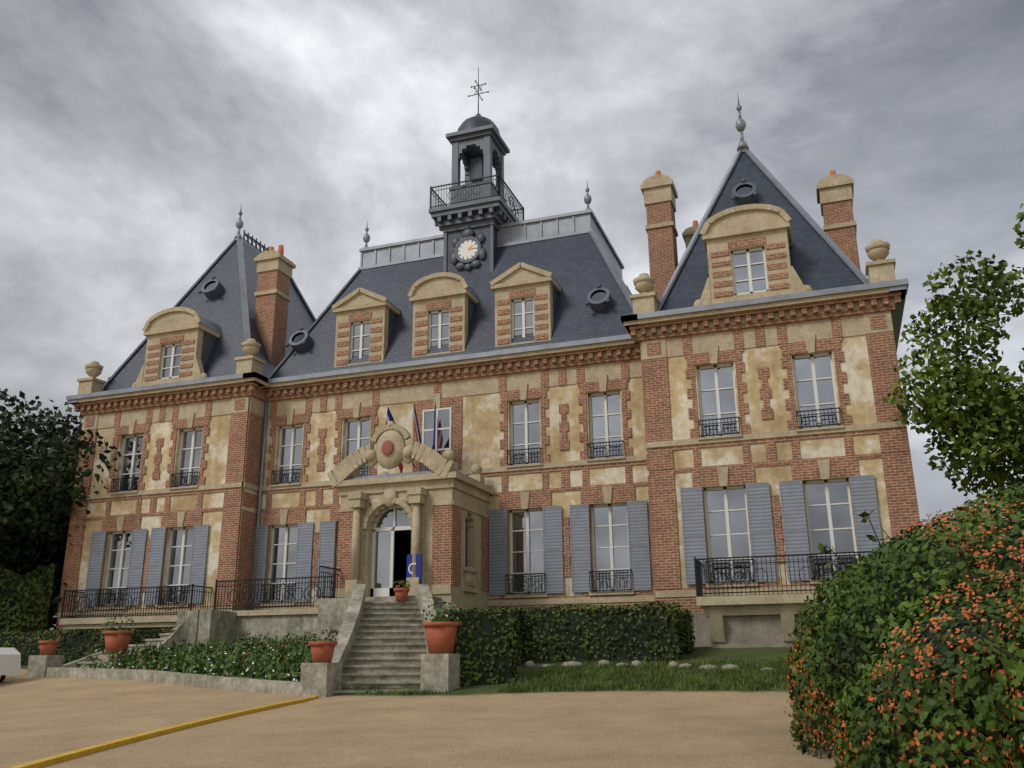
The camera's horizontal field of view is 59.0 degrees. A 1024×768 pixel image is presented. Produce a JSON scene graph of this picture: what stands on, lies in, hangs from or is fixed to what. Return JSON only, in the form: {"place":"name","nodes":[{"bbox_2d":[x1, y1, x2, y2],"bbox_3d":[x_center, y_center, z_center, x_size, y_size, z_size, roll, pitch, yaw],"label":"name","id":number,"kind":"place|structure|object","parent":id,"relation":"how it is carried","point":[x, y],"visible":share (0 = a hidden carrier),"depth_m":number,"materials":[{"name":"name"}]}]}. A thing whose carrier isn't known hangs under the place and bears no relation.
{"place":"outdoors","nodes":[
{"label":"outdoors","id":0,"kind":"place"},
{"bbox_2d":[0,647,841,767],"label":"ground","id":1,"kind":"structure","parent":0,"point":[483,726],"depth_m":12.66,"materials":[{"name":"beige gravel"}]},
{"bbox_2d":[0,648,20,681],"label":"white car","id":2,"kind":"object","parent":1,"relation":"on","point":[10,661],"visible":0.94,"depth_m":23.11,"materials":[{"name":"white paint"}]},
{"bbox_2d":[0,494,68,629],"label":"tree","id":3,"kind":"object","parent":1,"relation":"on","point":[40,558],"visible":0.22,"depth_m":33.51,"materials":[{"name":"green plant"}]},
{"bbox_2d":[0,388,81,554],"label":"tree","id":4,"kind":"object","parent":1,"relation":"on","point":[6,421],"visible":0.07,"depth_m":40.02,"materials":[{"name":"green plant"}]},
{"bbox_2d":[0,410,121,569],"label":"tree","id":5,"kind":"object","parent":1,"relation":"on","point":[51,500],"visible":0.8,"depth_m":32.81,"materials":[{"name":"green plant"}]},
{"bbox_2d":[31,377,109,541],"bbox_3d":[-16.824,5.396,37.965,6.198,12.156,6.643,-6,-18,18],"label":"tree","id":6,"kind":"object","parent":1,"relation":"on","point":[80,418],"visible":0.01,"depth_m":38.04,"materials":[{"name":"green plant"}]},
{"bbox_2d":[0,563,174,665],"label":"hedge","id":7,"kind":"object","parent":1,"relation":"on","point":[25,605],"visible":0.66,"depth_m":31.38,"materials":[{"name":"green plant"}]},
{"bbox_2d":[8,696,318,767],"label":"yellow kerb line","id":8,"kind":"object","parent":1,"relation":"on","point":[58,758],"visible":1,"depth_m":11.92,"materials":[{"name":"paint"}]},
{"bbox_2d":[77,630,346,681],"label":"bed plants","id":9,"kind":"object","parent":1,"relation":"on","point":[256,658],"visible":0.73,"depth_m":22.48,"materials":[{"name":"green plant"}]},
{"bbox_2d":[26,584,459,696],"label":"terrace stairs","id":10,"kind":"structure","parent":1,"relation":"on","point":[382,641],"depth_m":22.42,"materials":[{"name":"stone"}]},
{"bbox_2d":[37,579,461,662],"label":"potted plants","id":11,"kind":"object","parent":10,"relation":"on","point":[440,637],"visible":0.98,"depth_m":18.43,"materials":[{"name":"orange ceramic"}]},
{"bbox_2d":[59,549,874,647],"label":"balcony railings","id":12,"kind":"object","parent":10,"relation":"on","point":[746,621],"visible":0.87,"depth_m":23.12,"materials":[{"name":"metal"}]},
{"bbox_2d":[327,421,493,611],"bbox_3d":[-3.114,5.128,27.382,4.242,7.650,3.360,-6,-18,18],"label":"porch","id":13,"kind":"object","parent":1,"relation":"on","point":[430,528],"visible":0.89,"depth_m":26.62,"materials":[{"name":"stone"}]},
{"bbox_2d":[56,278,920,646],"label":"chateau walls","id":14,"kind":"structure","parent":1,"relation":"on","point":[648,456],"depth_m":28.04,"materials":[{"name":"beige stone"}]},
{"bbox_2d":[385,393,461,472],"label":"window","id":15,"kind":"structure","parent":14,"relation":"attached to","point":[437,423],"depth_m":29.97,"materials":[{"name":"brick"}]},
{"bbox_2d":[77,92,895,394],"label":"roof","id":16,"kind":"structure","parent":14,"relation":"on","point":[242,306],"depth_m":31.81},
{"bbox_2d":[428,67,523,274],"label":"clock tower","id":17,"kind":"structure","parent":16,"relation":"on","point":[473,213],"depth_m":33.91,"materials":[{"name":"metal"}]},
{"bbox_2d":[429,600,684,686],"bbox_3d":[0.766,6.152,21.306,6.789,2.033,3.962,9,-19,-28],"label":"hedge","id":18,"kind":"object","parent":1,"relation":"on","point":[492,646],"visible":0.88,"depth_m":21.28,"materials":[{"name":"green plant"}]},
{"bbox_2d":[334,655,796,694],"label":"grass tufts","id":19,"kind":"object","parent":1,"relation":"on","point":[551,681],"visible":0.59,"depth_m":18.10,"materials":[{"name":"green plant"}]},
{"bbox_2d":[524,660,796,670],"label":"edging stones","id":20,"kind":"object","parent":1,"relation":"on","point":[527,664],"visible":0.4,"depth_m":20.16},
{"bbox_2d":[680,609,695,653],"bbox_3d":[3.584,6.328,22.855,1.975,1.277,1.189,-6,-18,18],"label":"hedge","id":21,"kind":"object","parent":1,"relation":"on","point":[688,635],"visible":0.22,"depth_m":22.33,"materials":[{"name":"green plant"}]},
{"bbox_2d":[777,480,1023,767],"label":"pyracantha bush","id":22,"kind":"object","parent":1,"relation":"on","point":[907,651],"visible":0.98,"depth_m":7.98,"materials":[{"name":"green plant"}]},
{"bbox_2d":[882,203,1023,511],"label":"tree","id":23,"kind":"object","parent":1,"relation":"on","point":[994,412],"visible":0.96,"depth_m":22.56,"materials":[{"name":"green plant"}]},
{"bbox_2d":[0,0,1023,630],"label":"sky","id":24,"kind":"structure","parent":0,"point":[135,135],"materials":[{"name":"grey"}]}
]}

